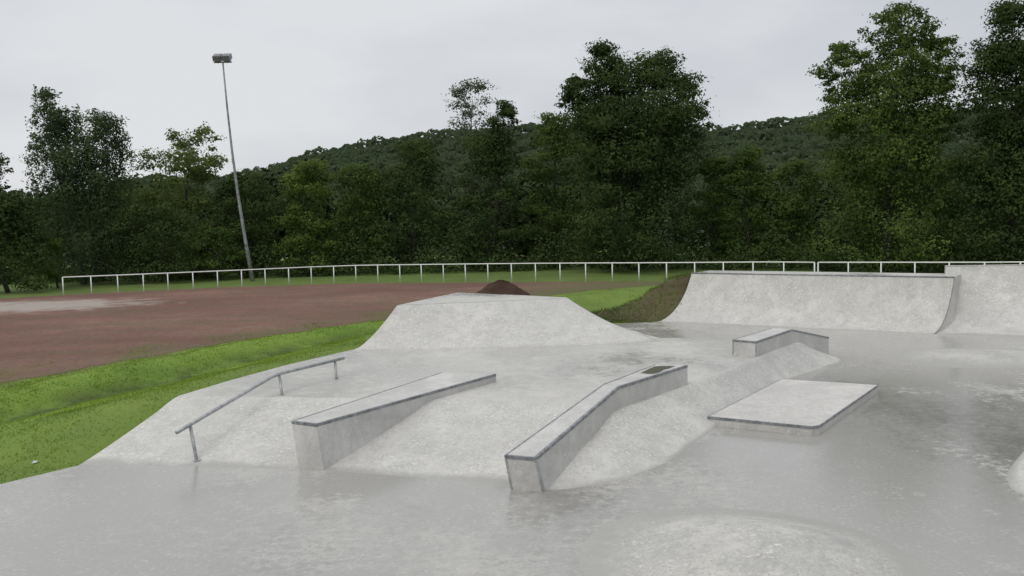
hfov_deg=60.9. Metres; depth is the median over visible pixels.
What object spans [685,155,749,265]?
broadleaf tree
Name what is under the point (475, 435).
skate platform
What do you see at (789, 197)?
broadleaf tree
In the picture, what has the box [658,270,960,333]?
quarter pipe
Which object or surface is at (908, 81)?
broadleaf tree
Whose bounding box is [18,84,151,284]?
birch tree
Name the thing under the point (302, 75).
sky
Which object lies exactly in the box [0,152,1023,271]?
woodland
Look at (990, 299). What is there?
quarter pipe
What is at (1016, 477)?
skate bank
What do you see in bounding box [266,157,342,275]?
broadleaf tree
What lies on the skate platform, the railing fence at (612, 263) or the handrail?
the handrail
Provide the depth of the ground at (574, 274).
62.51 m
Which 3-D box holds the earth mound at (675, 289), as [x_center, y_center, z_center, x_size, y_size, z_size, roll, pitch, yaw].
[4.433,0.370,30.624,4.836,1.766,4.950,1,5,34]
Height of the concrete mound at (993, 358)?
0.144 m
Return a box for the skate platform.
[80,334,841,489]
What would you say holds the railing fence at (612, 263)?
on the ground at (574, 274)
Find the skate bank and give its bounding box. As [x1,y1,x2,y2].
[1008,452,1023,494]
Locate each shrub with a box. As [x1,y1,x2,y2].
[36,238,73,287]
[91,201,213,282]
[187,226,251,279]
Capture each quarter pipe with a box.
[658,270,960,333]
[935,264,1023,335]
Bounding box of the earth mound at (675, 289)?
[591,274,690,322]
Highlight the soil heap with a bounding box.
[477,280,529,295]
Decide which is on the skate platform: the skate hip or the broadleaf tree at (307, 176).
the skate hip
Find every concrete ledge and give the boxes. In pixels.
[291,372,495,469]
[504,365,687,491]
[732,328,828,356]
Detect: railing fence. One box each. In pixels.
[62,262,814,294]
[817,261,1023,272]
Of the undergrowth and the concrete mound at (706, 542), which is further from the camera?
the undergrowth
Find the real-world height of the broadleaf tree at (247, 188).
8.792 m
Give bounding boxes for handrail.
[175,357,344,461]
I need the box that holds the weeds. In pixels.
[590,272,694,322]
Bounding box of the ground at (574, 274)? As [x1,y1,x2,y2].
[0,246,1023,420]
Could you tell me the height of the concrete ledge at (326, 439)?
0.655 m
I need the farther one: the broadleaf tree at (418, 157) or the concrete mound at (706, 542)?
the broadleaf tree at (418, 157)
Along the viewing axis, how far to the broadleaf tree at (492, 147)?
70.88 m
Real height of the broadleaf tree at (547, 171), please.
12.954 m
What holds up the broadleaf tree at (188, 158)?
on the ground at (574, 274)
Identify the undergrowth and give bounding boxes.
[0,189,1023,284]
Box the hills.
[63,116,975,262]
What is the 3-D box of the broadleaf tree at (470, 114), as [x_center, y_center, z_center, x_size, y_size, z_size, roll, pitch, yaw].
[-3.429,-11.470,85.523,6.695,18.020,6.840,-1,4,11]
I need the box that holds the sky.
[0,0,1023,197]
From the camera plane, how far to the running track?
37.23 m
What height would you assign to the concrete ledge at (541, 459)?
0.844 m
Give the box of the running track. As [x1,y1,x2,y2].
[0,281,664,382]
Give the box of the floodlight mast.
[212,53,254,280]
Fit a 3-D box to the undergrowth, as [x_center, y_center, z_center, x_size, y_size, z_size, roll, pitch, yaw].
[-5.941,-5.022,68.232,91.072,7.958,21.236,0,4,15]
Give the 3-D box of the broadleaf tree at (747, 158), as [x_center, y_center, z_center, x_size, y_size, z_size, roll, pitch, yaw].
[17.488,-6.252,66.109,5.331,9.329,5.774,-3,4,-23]
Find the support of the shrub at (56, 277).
on the ground at (574, 274)
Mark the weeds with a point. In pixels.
(624, 304)
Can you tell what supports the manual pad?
on the skatepark floor
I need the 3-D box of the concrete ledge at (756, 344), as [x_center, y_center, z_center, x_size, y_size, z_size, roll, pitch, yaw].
[5.867,1.307,18.879,0.599,0.825,4.107,2,5,39]
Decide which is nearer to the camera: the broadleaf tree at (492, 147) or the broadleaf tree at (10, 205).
the broadleaf tree at (10, 205)
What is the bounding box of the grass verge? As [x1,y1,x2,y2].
[0,285,660,483]
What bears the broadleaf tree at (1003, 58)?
on the ground at (574, 274)
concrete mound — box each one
[580,508,928,575]
[886,348,1023,368]
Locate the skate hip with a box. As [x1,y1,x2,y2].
[355,293,656,349]
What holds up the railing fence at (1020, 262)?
on the ground at (574, 274)
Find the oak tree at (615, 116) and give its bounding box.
[551,37,726,271]
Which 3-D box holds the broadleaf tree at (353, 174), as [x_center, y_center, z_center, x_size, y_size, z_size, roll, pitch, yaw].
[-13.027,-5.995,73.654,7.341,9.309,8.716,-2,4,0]
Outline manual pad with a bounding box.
[707,379,878,435]
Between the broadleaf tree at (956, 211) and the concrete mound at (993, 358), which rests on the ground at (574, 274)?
the broadleaf tree at (956, 211)
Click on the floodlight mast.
(224, 57)
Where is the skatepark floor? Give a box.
[0,322,1023,575]
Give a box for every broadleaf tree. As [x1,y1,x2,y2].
[0,152,61,292]
[104,121,266,276]
[192,169,292,274]
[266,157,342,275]
[314,161,402,268]
[367,135,465,266]
[441,77,505,251]
[442,100,553,268]
[512,111,591,265]
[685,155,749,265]
[709,143,778,266]
[758,158,828,264]
[792,0,974,271]
[910,150,1005,261]
[941,0,1023,264]
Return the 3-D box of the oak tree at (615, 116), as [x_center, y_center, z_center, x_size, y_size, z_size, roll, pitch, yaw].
[9.381,-10.037,65.113,13.231,17.527,16.000,-2,4,0]
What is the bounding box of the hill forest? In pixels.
[0,104,1023,243]
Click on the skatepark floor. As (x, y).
(914, 460)
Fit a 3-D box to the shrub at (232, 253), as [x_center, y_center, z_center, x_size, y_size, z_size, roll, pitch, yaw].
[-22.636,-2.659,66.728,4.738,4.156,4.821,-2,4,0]
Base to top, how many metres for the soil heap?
0.849 m
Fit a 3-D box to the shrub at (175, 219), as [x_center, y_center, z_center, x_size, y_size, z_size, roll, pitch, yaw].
[-26.865,-3.460,65.931,9.889,6.120,7.384,2,5,36]
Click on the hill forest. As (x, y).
(373, 152)

